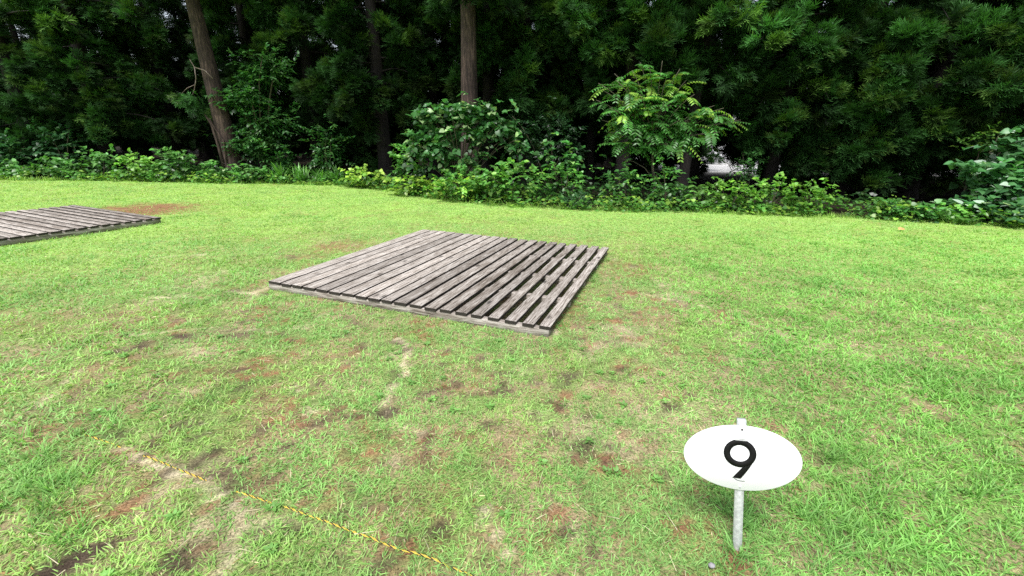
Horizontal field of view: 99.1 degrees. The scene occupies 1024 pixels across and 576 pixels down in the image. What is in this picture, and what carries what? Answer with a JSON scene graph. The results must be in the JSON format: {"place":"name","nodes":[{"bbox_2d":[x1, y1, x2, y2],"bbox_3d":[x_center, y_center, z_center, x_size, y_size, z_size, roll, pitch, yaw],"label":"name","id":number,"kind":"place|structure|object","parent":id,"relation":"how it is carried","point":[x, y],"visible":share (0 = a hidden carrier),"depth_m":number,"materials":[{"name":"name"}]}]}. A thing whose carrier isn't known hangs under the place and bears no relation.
{"place":"outdoors","nodes":[
{"label":"outdoors","id":0,"kind":"place"},
{"bbox_2d":[9,0,893,142],"label":"sky","id":1,"kind":"structure","parent":0,"point":[755,0],"materials":[{"name":"white"}]},
{"bbox_2d":[0,139,1023,575],"bbox_3d":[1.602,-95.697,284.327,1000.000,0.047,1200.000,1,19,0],"label":"ground","id":2,"kind":"structure","parent":0,"point":[168,477],"depth_m":2.93,"materials":[{"name":"green plant"}]},
{"bbox_2d":[0,157,35,177],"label":"border plant","id":3,"kind":"object","parent":2,"relation":"on","point":[9,165],"visible":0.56,"depth_m":15.14,"materials":[{"name":"green plant"}]},
{"bbox_2d":[0,128,58,175],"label":"leafy shrub","id":4,"kind":"object","parent":2,"relation":"on","point":[9,143],"visible":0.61,"depth_m":15.54,"materials":[{"name":"green plant"}]},
{"bbox_2d":[1,26,86,141],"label":"cedar tree","id":5,"kind":"object","parent":2,"relation":"on","point":[21,32],"depth_m":25.14,"materials":[{"name":"green plant"}]},
{"bbox_2d":[0,0,89,161],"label":"cedar tree","id":6,"kind":"object","parent":2,"relation":"on","point":[14,33],"visible":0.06,"depth_m":19.28,"materials":[{"name":"green plant"}]},
{"bbox_2d":[12,152,85,177],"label":"border plant","id":7,"kind":"object","parent":2,"relation":"on","point":[61,162],"visible":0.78,"depth_m":15.08,"materials":[{"name":"green plant"}]},
{"bbox_2d":[0,0,120,169],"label":"cedar tree","id":8,"kind":"object","parent":2,"relation":"on","point":[47,12],"visible":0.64,"depth_m":16.00,"materials":[{"name":"green plant"}]},
{"bbox_2d":[26,117,107,176],"bbox_3d":[-16.309,-5.141,16.080,1.997,2.118,1.818,9,21,23],"label":"leafy shrub","id":9,"kind":"object","parent":2,"relation":"on","point":[63,156],"visible":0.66,"depth_m":15.77,"materials":[{"name":"green plant"}]},
{"bbox_2d":[0,205,160,245],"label":"wooden deck","id":10,"kind":"structure","parent":2,"relation":"on","point":[27,226],"depth_m":7.66,"materials":[{"name":"grey wood"}]},
{"bbox_2d":[21,26,157,147],"bbox_3d":[-21.821,-13.312,21.725,5.634,14.133,4.825,12,22,30],"label":"cedar tree","id":11,"kind":"object","parent":2,"relation":"on","point":[101,74],"visible":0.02,"depth_m":22.15,"materials":[{"name":"green plant"}]},
{"bbox_2d":[72,143,124,178],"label":"border plant","id":12,"kind":"object","parent":2,"relation":"on","point":[97,155],"visible":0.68,"depth_m":15.18,"materials":[{"name":"green plant"}]},
{"bbox_2d":[0,0,197,173],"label":"cedar tree","id":13,"kind":"object","parent":2,"relation":"on","point":[93,90],"visible":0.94,"depth_m":15.65,"materials":[{"name":"green plant"}]},
{"bbox_2d":[88,18,147,159],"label":"cedar tree","id":14,"kind":"object","parent":2,"relation":"on","point":[137,150],"visible":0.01,"depth_m":24.77,"materials":[{"name":"green plant"}]},
{"bbox_2d":[105,148,157,180],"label":"border plant","id":15,"kind":"object","parent":2,"relation":"on","point":[135,168],"visible":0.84,"depth_m":14.88,"materials":[{"name":"green plant"}]},
{"bbox_2d":[64,2,216,167],"bbox_3d":[-17.031,-11.990,18.397,4.757,13.933,5.555,16,24,38],"label":"cedar tree","id":16,"kind":"object","parent":2,"relation":"on","point":[143,147],"visible":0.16,"depth_m":19.25,"materials":[{"name":"green plant"}]},
{"bbox_2d":[76,0,229,167],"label":"cedar tree","id":17,"kind":"object","parent":2,"relation":"on","point":[162,48],"visible":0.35,"depth_m":18.71,"materials":[{"name":"green plant"}]},
{"bbox_2d":[149,147,204,181],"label":"border plant","id":18,"kind":"object","parent":2,"relation":"on","point":[164,166],"visible":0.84,"depth_m":15.01,"materials":[{"name":"green plant"}]},
{"bbox_2d":[131,0,242,163],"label":"cedar tree","id":19,"kind":"object","parent":2,"relation":"on","point":[208,154],"visible":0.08,"depth_m":22.05,"materials":[{"name":"green plant"}]},
{"bbox_2d":[143,6,246,157],"bbox_3d":[-21.186,-15.366,28.471,5.827,13.649,5.346,9,21,23],"label":"cedar tree","id":20,"kind":"object","parent":2,"relation":"on","point":[190,147],"visible":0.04,"depth_m":28.15,"materials":[{"name":"green plant"}]},
{"bbox_2d":[131,0,269,180],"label":"cedar tree","id":21,"kind":"object","parent":2,"relation":"on","point":[221,118],"visible":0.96,"depth_m":14.71,"materials":[{"name":"brown plant"}]},
{"bbox_2d":[184,159,234,180],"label":"border plant","id":22,"kind":"object","parent":2,"relation":"on","point":[210,162],"visible":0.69,"depth_m":15.20,"materials":[{"name":"green plant"}]},
{"bbox_2d":[203,113,227,167],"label":"dead sapling","id":23,"kind":"object","parent":2,"relation":"on","point":[217,143],"visible":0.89,"depth_m":15.22,"materials":[{"name":"brown wood"}]},
{"bbox_2d":[184,0,301,168],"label":"cedar tree","id":24,"kind":"object","parent":2,"relation":"on","point":[221,43],"visible":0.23,"depth_m":17.57,"materials":[{"name":"green plant"}]},
{"bbox_2d":[194,1,302,167],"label":"cedar tree","id":25,"kind":"object","parent":2,"relation":"on","point":[231,12],"visible":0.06,"depth_m":18.44,"materials":[{"name":"green plant"}]},
{"bbox_2d":[220,163,285,182],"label":"border plant","id":26,"kind":"object","parent":2,"relation":"on","point":[250,168],"visible":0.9,"depth_m":14.95,"materials":[{"name":"green plant"}]},
{"bbox_2d":[202,42,306,180],"bbox_3d":[-8.660,-5.898,15.070,3.949,4.579,1.735,4,19,9],"label":"layered shrub","id":27,"kind":"object","parent":2,"relation":"on","point":[249,91],"visible":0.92,"depth_m":14.87,"materials":[{"name":"green plant"}]},
{"bbox_2d":[209,5,299,162],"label":"cedar tree","id":28,"kind":"object","parent":2,"relation":"on","point":[216,153],"visible":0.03,"depth_m":25.42,"materials":[{"name":"green plant"}]},
{"bbox_2d":[265,162,292,182],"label":"spiky plant","id":29,"kind":"object","parent":2,"relation":"on","point":[279,172],"visible":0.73,"depth_m":15.00,"materials":[{"name":"green plant"}]},
{"bbox_2d":[85,434,473,575],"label":"rope","id":30,"kind":"object","parent":2,"relation":"on","point":[373,538],"visible":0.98,"depth_m":1.89,"materials":[{"name":"beige fabric"}]},
{"bbox_2d":[289,1,310,158],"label":"cedar tree","id":31,"kind":"object","parent":2,"relation":"on","point":[304,156],"visible":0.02,"depth_m":30.69,"materials":[{"name":"green plant"}]},
{"bbox_2d":[290,163,310,180],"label":"spiky plant","id":32,"kind":"object","parent":2,"relation":"on","point":[300,175],"visible":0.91,"depth_m":15.05,"materials":[{"name":"green plant"}]},
{"bbox_2d":[235,0,375,176],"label":"cedar tree","id":33,"kind":"object","parent":2,"relation":"on","point":[291,24],"visible":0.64,"depth_m":15.70,"materials":[{"name":"green plant"}]},
{"bbox_2d":[307,165,330,182],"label":"spiky plant","id":34,"kind":"object","parent":2,"relation":"on","point":[317,175],"visible":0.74,"depth_m":15.03,"materials":[{"name":"green plant"}]},
{"bbox_2d":[278,0,366,165],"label":"cedar tree","id":35,"kind":"object","parent":2,"relation":"on","point":[297,150],"visible":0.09,"depth_m":22.36,"materials":[{"name":"green plant"}]},
{"bbox_2d":[297,114,356,180],"bbox_3d":[-6.356,-4.821,15.173,2.349,2.425,1.402,14,23,33],"label":"layered shrub","id":36,"kind":"object","parent":2,"relation":"on","point":[321,162],"visible":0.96,"depth_m":15.13,"materials":[{"name":"green plant"}]},
{"bbox_2d":[308,9,355,117],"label":"cedar tree","id":37,"kind":"object","parent":2,"relation":"on","point":[319,40],"depth_m":24.77,"materials":[{"name":"green plant"}]},
{"bbox_2d":[321,163,344,181],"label":"spiky plant","id":38,"kind":"object","parent":2,"relation":"on","point":[334,174],"visible":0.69,"depth_m":15.01,"materials":[{"name":"green plant"}]},
{"bbox_2d":[287,0,399,172],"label":"cedar tree","id":39,"kind":"object","parent":2,"relation":"on","point":[317,47],"visible":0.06,"depth_m":17.82,"materials":[{"name":"green plant"}]},
{"bbox_2d":[300,0,404,169],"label":"cedar tree","id":40,"kind":"object","parent":2,"relation":"on","point":[306,143],"visible":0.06,"depth_m":19.41,"materials":[{"name":"green plant"}]},
{"bbox_2d":[338,163,391,187],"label":"border plant","id":41,"kind":"object","parent":2,"relation":"on","point":[382,176],"visible":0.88,"depth_m":13.89,"materials":[{"name":"green plant"}]},
{"bbox_2d":[288,0,443,181],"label":"cedar tree","id":42,"kind":"object","parent":2,"relation":"on","point":[346,19],"visible":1,"depth_m":14.56,"materials":[{"name":"green plant"}]},
{"bbox_2d":[336,0,457,175],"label":"cedar tree","id":43,"kind":"object","parent":2,"relation":"on","point":[397,107],"visible":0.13,"depth_m":16.86,"materials":[{"name":"green plant"}]},
{"bbox_2d":[394,153,411,186],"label":"fern like plant","id":44,"kind":"object","parent":2,"relation":"on","point":[401,171],"visible":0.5,"depth_m":12.93,"materials":[{"name":"green plant"}]},
{"bbox_2d":[387,129,424,189],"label":"border plant","id":45,"kind":"object","parent":2,"relation":"on","point":[403,147],"visible":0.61,"depth_m":12.65,"materials":[{"name":"green plant"}]},
{"bbox_2d":[382,174,441,196],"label":"border plant","id":46,"kind":"object","parent":2,"relation":"on","point":[421,181],"visible":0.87,"depth_m":12.27,"materials":[{"name":"green plant"}]},
{"bbox_2d":[411,25,459,170],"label":"cedar tree","id":47,"kind":"object","parent":2,"relation":"on","point":[424,36],"depth_m":19.69,"materials":[{"name":"green plant"}]},
{"bbox_2d":[269,229,608,336],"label":"wooden deck","id":48,"kind":"structure","parent":2,"relation":"on","point":[415,273],"depth_m":4.92,"materials":[{"name":"grey wood"}]},
{"bbox_2d":[367,1,511,177],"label":"cedar tree","id":49,"kind":"object","parent":2,"relation":"on","point":[404,119],"visible":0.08,"depth_m":16.37,"materials":[{"name":"green plant"}]},
{"bbox_2d":[423,173,489,201],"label":"border plant","id":50,"kind":"object","parent":2,"relation":"on","point":[458,181],"visible":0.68,"depth_m":11.56,"materials":[{"name":"green plant"}]},
{"bbox_2d":[432,164,497,200],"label":"bright bush","id":51,"kind":"object","parent":2,"relation":"on","point":[452,175],"visible":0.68,"depth_m":11.52,"materials":[{"name":"green plant"}]},
{"bbox_2d":[422,3,517,174],"bbox_3d":[-1.590,-11.927,18.245,4.923,14.420,5.748,0,19,-2],"label":"cedar tree","id":52,"kind":"object","parent":2,"relation":"on","point":[440,91],"visible":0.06,"depth_m":18.63,"materials":[{"name":"green plant"}]},
{"bbox_2d":[401,91,539,183],"bbox_3d":[-1.155,-3.903,12.159,3.877,2.834,1.365,-1,19,-7],"label":"heart leaved shrub","id":53,"kind":"object","parent":2,"relation":"on","point":[468,116],"visible":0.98,"depth_m":11.89,"materials":[{"name":"green plant"}]},
{"bbox_2d":[421,0,528,176],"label":"cedar tree","id":54,"kind":"object","parent":2,"relation":"on","point":[445,9],"visible":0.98,"depth_m":12.64,"materials":[{"name":"brown plant"}]},
{"bbox_2d":[413,0,561,181],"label":"cedar tree","id":55,"kind":"object","parent":2,"relation":"on","point":[453,82],"visible":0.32,"depth_m":14.63,"materials":[{"name":"green plant"}]},
{"bbox_2d":[38,296,984,575],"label":"lawn weeds","id":56,"kind":"object","parent":2,"relation":"on","point":[276,504],"visible":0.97,"depth_m":2.52,"materials":[{"name":"green plant"}]},
{"bbox_2d":[467,157,555,202],"bbox_3d":[0.027,-2.695,11.130,2.118,1.225,1.664,-11,22,-31],"label":"bright bush","id":57,"kind":"object","parent":2,"relation":"on","point":[499,186],"visible":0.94,"depth_m":11.04,"materials":[{"name":"green plant"}]},
{"bbox_2d":[0,155,1023,226],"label":"undergrowth","id":58,"kind":"object","parent":2,"relation":"on","point":[874,208],"visible":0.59,"depth_m":11.16,"materials":[{"name":"green plant"}]},
{"bbox_2d":[480,22,547,171],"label":"cedar tree","id":59,"kind":"object","parent":2,"relation":"on","point":[509,112],"depth_m":22.03,"materials":[{"name":"green plant"}]},
{"bbox_2d":[24,249,1014,575],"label":"straw","id":60,"kind":"object","parent":2,"relation":"on","point":[440,459],"visible":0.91,"depth_m":2.25,"materials":[{"name":"beige plant"}]},
{"bbox_2d":[478,8,570,176],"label":"cedar tree","id":61,"kind":"object","parent":2,"relation":"on","point":[544,131],"visible":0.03,"depth_m":18.53,"materials":[{"name":"green plant"}]},
{"bbox_2d":[476,0,592,185],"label":"cedar tree","id":62,"kind":"object","parent":2,"relation":"on","point":[521,75],"visible":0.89,"depth_m":13.45,"materials":[{"name":"green plant"}]},
{"bbox_2d":[506,96,590,194],"bbox_3d":[1.055,-4.139,12.954,2.540,2.781,1.681,5,19,13],"label":"dark shrub","id":63,"kind":"object","parent":2,"relation":"on","point":[558,148],"visible":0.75,"depth_m":12.75,"materials":[{"name":"green plant"}]},
{"bbox_2d":[499,0,624,179],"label":"cedar tree","id":64,"kind":"object","parent":2,"relation":"on","point":[595,121],"visible":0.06,"depth_m":16.11,"materials":[{"name":"green plant"}]},
{"bbox_2d":[533,126,595,167],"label":"cedar tree","id":65,"kind":"object","parent":2,"relation":"on","point":[534,164],"visible":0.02,"depth_m":25.31,"materials":[{"name":"green plant"}]},
{"bbox_2d":[540,161,594,204],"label":"bright bush","id":66,"kind":"object","parent":2,"relation":"on","point":[550,191],"visible":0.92,"depth_m":11.19,"materials":[{"name":"green plant"}]},
{"bbox_2d":[538,131,606,201],"bbox_3d":[1.587,-3.179,11.633,1.798,1.858,1.076,1,19,0],"label":"leafy shrub","id":67,"kind":"object","parent":2,"relation":"on","point":[578,158],"visible":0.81,"depth_m":11.46,"materials":[{"name":"green plant"}]},
{"bbox_2d":[558,186,592,209],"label":"feathery weed","id":68,"kind":"object","parent":2,"relation":"on","point":[580,196],"visible":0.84,"depth_m":10.57,"materials":[{"name":"green plant"}]},
{"bbox_2d":[531,5,624,177],"bbox_3d":[2.868,-11.159,17.596,5.228,13.495,5.406,1,19,0],"label":"cedar tree","id":69,"kind":"object","parent":2,"relation":"on","point":[583,134],"visible":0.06,"depth_m":17.84,"materials":[{"name":"green plant"}]},
{"bbox_2d":[538,41,644,181],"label":"cedar tree","id":70,"kind":"object","parent":2,"relation":"on","point":[590,159],"visible":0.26,"depth_m":16.85,"materials":[{"name":"green plant"}]},
{"bbox_2d":[590,158,652,207],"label":"leafy shrub","id":71,"kind":"object","parent":2,"relation":"on","point":[610,186],"visible":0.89,"depth_m":10.98,"materials":[{"name":"green plant"}]},
{"bbox_2d":[602,56,642,164],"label":"cedar tree","id":72,"kind":"object","parent":2,"relation":"on","point":[608,161],"visible":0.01,"depth_m":29.31,"materials":[{"name":"green plant"}]},
{"bbox_2d":[579,3,689,172],"bbox_3d":[5.877,-12.648,20.346,6.262,14.668,5.745,2,19,3],"label":"cedar tree","id":73,"kind":"object","parent":2,"relation":"on","point":[598,161],"visible":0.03,"depth_m":21.91,"materials":[{"name":"green plant"}]},
{"bbox_2d":[553,0,719,192],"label":"cedar tree","id":74,"kind":"object","parent":2,"relation":"on","point":[603,30],"visible":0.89,"depth_m":11.76,"materials":[{"name":"green plant"}]},
{"bbox_2d":[589,61,750,200],"bbox_3d":[3.814,-3.751,10.977,4.006,3.505,1.800,1,19,0],"label":"compound leaved tree","id":75,"kind":"object","parent":2,"relation":"on","point":[658,132],"visible":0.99,"depth_m":10.77,"materials":[{"name":"green plant"}]},
{"bbox_2d":[643,157,697,207],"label":"leafy shrub","id":76,"kind":"object","parent":2,"relation":"on","point":[658,185],"visible":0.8,"depth_m":10.78,"materials":[{"name":"green plant"}]},
{"bbox_2d":[636,41,716,169],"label":"cedar tree","id":77,"kind":"object","parent":2,"relation":"on","point":[703,150],"visible":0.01,"depth_m":23.24,"materials":[{"name":"green plant"}]},
{"bbox_2d":[661,181,692,207],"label":"fern like plant","id":78,"kind":"object","parent":2,"relation":"on","point":[681,193],"visible":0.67,"depth_m":10.88,"materials":[{"name":"green plant"}]},
{"bbox_2d":[615,30,744,178],"bbox_3d":[7.260,-11.335,17.303,5.555,14.184,6.055,-1,19,-7],"label":"cedar tree","id":79,"kind":"object","parent":2,"relation":"on","point":[666,161],"visible":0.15,"depth_m":18.07,"materials":[{"name":"green plant"}]},
{"bbox_2d":[617,0,765,181],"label":"cedar tree","id":80,"kind":"object","parent":2,"relation":"on","point":[695,162],"visible":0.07,"depth_m":17.45,"materials":[{"name":"green plant"}]},
{"bbox_2d":[683,184,712,207],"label":"fern like plant","id":81,"kind":"object","parent":2,"relation":"on","point":[700,191],"visible":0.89,"depth_m":10.60,"materials":[{"name":"green plant"}]},
{"bbox_2d":[638,0,781,193],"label":"cedar tree","id":82,"kind":"object","parent":2,"relation":"on","point":[701,58],"visible":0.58,"depth_m":11.92,"materials":[{"name":"green plant"}]},
{"bbox_2d":[708,562,714,568],"bbox_3d":[0.790,1.097,1.728,0.028,0.019,0.023,1,19,0],"label":"stone","id":83,"kind":"object","parent":2,"relation":"on","point":[711,565],"visible":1,"depth_m":1.72,"materials":[{"name":"white stone"}]},
{"bbox_2d":[700,143,723,164],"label":"cedar tree","id":84,"kind":"object","parent":2,"relation":"on","point":[711,155],"visible":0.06,"depth_m":32.50,"materials":[{"name":"green plant"}]},
{"bbox_2d":[693,171,761,212],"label":"climbing weed","id":85,"kind":"object","parent":2,"relation":"on","point":[720,183],"visible":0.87,"depth_m":10.49,"materials":[{"name":"green plant"}]},
{"bbox_2d":[684,418,801,550],"bbox_3d":[0.929,0.834,1.785,0.430,0.627,0.029,0,8,17],"label":"number sign","id":86,"kind":"object","parent":2,"relation":"on","point":[739,457],"visible":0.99,"depth_m":1.75,"materials":[{"name":"metal"}]},
{"bbox_2d":[722,149,770,198],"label":"leafy shrub","id":87,"kind":"object","parent":2,"relation":"on","point":[749,170],"visible":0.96,"depth_m":12.72,"materials":[{"name":"green plant"}]},
{"bbox_2d":[712,0,827,182],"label":"cedar tree","id":88,"kind":"object","parent":2,"relation":"on","point":[727,146],"visible":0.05,"depth_m":18.11,"materials":[{"name":"green plant"}]},
{"bbox_2d":[740,171,811,211],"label":"climbing weed","id":89,"kind":"object","parent":2,"relation":"on","point":[764,192],"visible":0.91,"depth_m":10.33,"materials":[{"name":"green plant"}]},
{"bbox_2d":[693,0,894,194],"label":"cedar tree","id":90,"kind":"object","parent":2,"relation":"on","point":[795,58],"visible":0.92,"depth_m":11.83,"materials":[{"name":"green plant"}]},
{"bbox_2d":[781,178,847,214],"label":"climbing weed","id":91,"kind":"object","parent":2,"relation":"on","point":[813,189],"visible":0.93,"depth_m":10.14,"materials":[{"name":"green plant"}]},
{"bbox_2d":[743,0,898,190],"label":"cedar tree","id":92,"kind":"object","parent":2,"relation":"on","point":[802,187],"visible":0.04,"depth_m":15.31,"materials":[{"name":"green plant"}]},
{"bbox_2d":[746,0,981,197],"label":"cedar tree","id":93,"kind":"object","parent":2,"relation":"on","point":[848,117],"visible":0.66,"depth_m":11.92,"materials":[{"name":"green plant"}]},
{"bbox_2d":[868,197,909,219],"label":"border plant","id":94,"kind":"object","parent":2,"relation":"on","point":[884,215],"visible":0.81,"depth_m":9.81,"materials":[{"name":"green plant"}]},
{"bbox_2d":[814,0,1023,198],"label":"cedar tree","id":95,"kind":"object","parent":2,"relation":"on","point":[936,120],"visible":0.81,"depth_m":11.60,"materials":[{"name":"green plant"}]},
{"bbox_2d":[892,199,951,223],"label":"border plant","id":96,"kind":"object","parent":2,"relation":"on","point":[928,213],"visible":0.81,"depth_m":9.57,"materials":[{"name":"green plant"}]},
{"bbox_2d":[881,0,981,182],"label":"cedar tree","id":97,"kind":"object","parent":2,"relation":"on","point":[895,69],"depth_m":15.47,"materials":[{"name":"green plant"}]},
{"bbox_2d":[912,202,1001,223],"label":"border plant","id":98,"kind":"object","parent":2,"relation":"on","point":[948,212],"visible":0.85,"depth_m":9.42,"materials":[{"name":"green plant"}]},
{"bbox_2d":[901,0,1023,203],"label":"cedar tree","id":99,"kind":"object","parent":2,"relation":"on","point":[985,21],"visible":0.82,"depth_m":10.81,"materials":[{"name":"green plant"}]},
{"bbox_2d":[949,121,1007,200],"bbox_3d":[11.746,-3.049,11.124,1.120,2.269,1.047,11,21,26],"label":"leafy shrub","id":100,"kind":"object","parent":2,"relation":"on","point":[976,137],"visible":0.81,"depth_m":10.82,"materials":[{"name":"green plant"}]},
{"bbox_2d":[941,124,1023,224],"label":"vine tangle","id":101,"kind":"object","parent":2,"relation":"on","point":[1006,189],"visible":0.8,"depth_m":9.86,"materials":[{"name":"green plant"}]},
{"bbox_2d":[1001,103,1023,173],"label":"cedar tree","id":102,"kind":"object","parent":2,"relation":"on","point":[1016,113],"visible":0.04,"depth_m":12.03,"materials":[{"name":"green plant"}]},
{"bbox_2d":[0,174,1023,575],"bbox_3d":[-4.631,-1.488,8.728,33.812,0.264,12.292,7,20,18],"label":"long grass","id":103,"kind":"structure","parent":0,"point":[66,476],"depth_m":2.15,"materials":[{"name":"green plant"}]}
]}

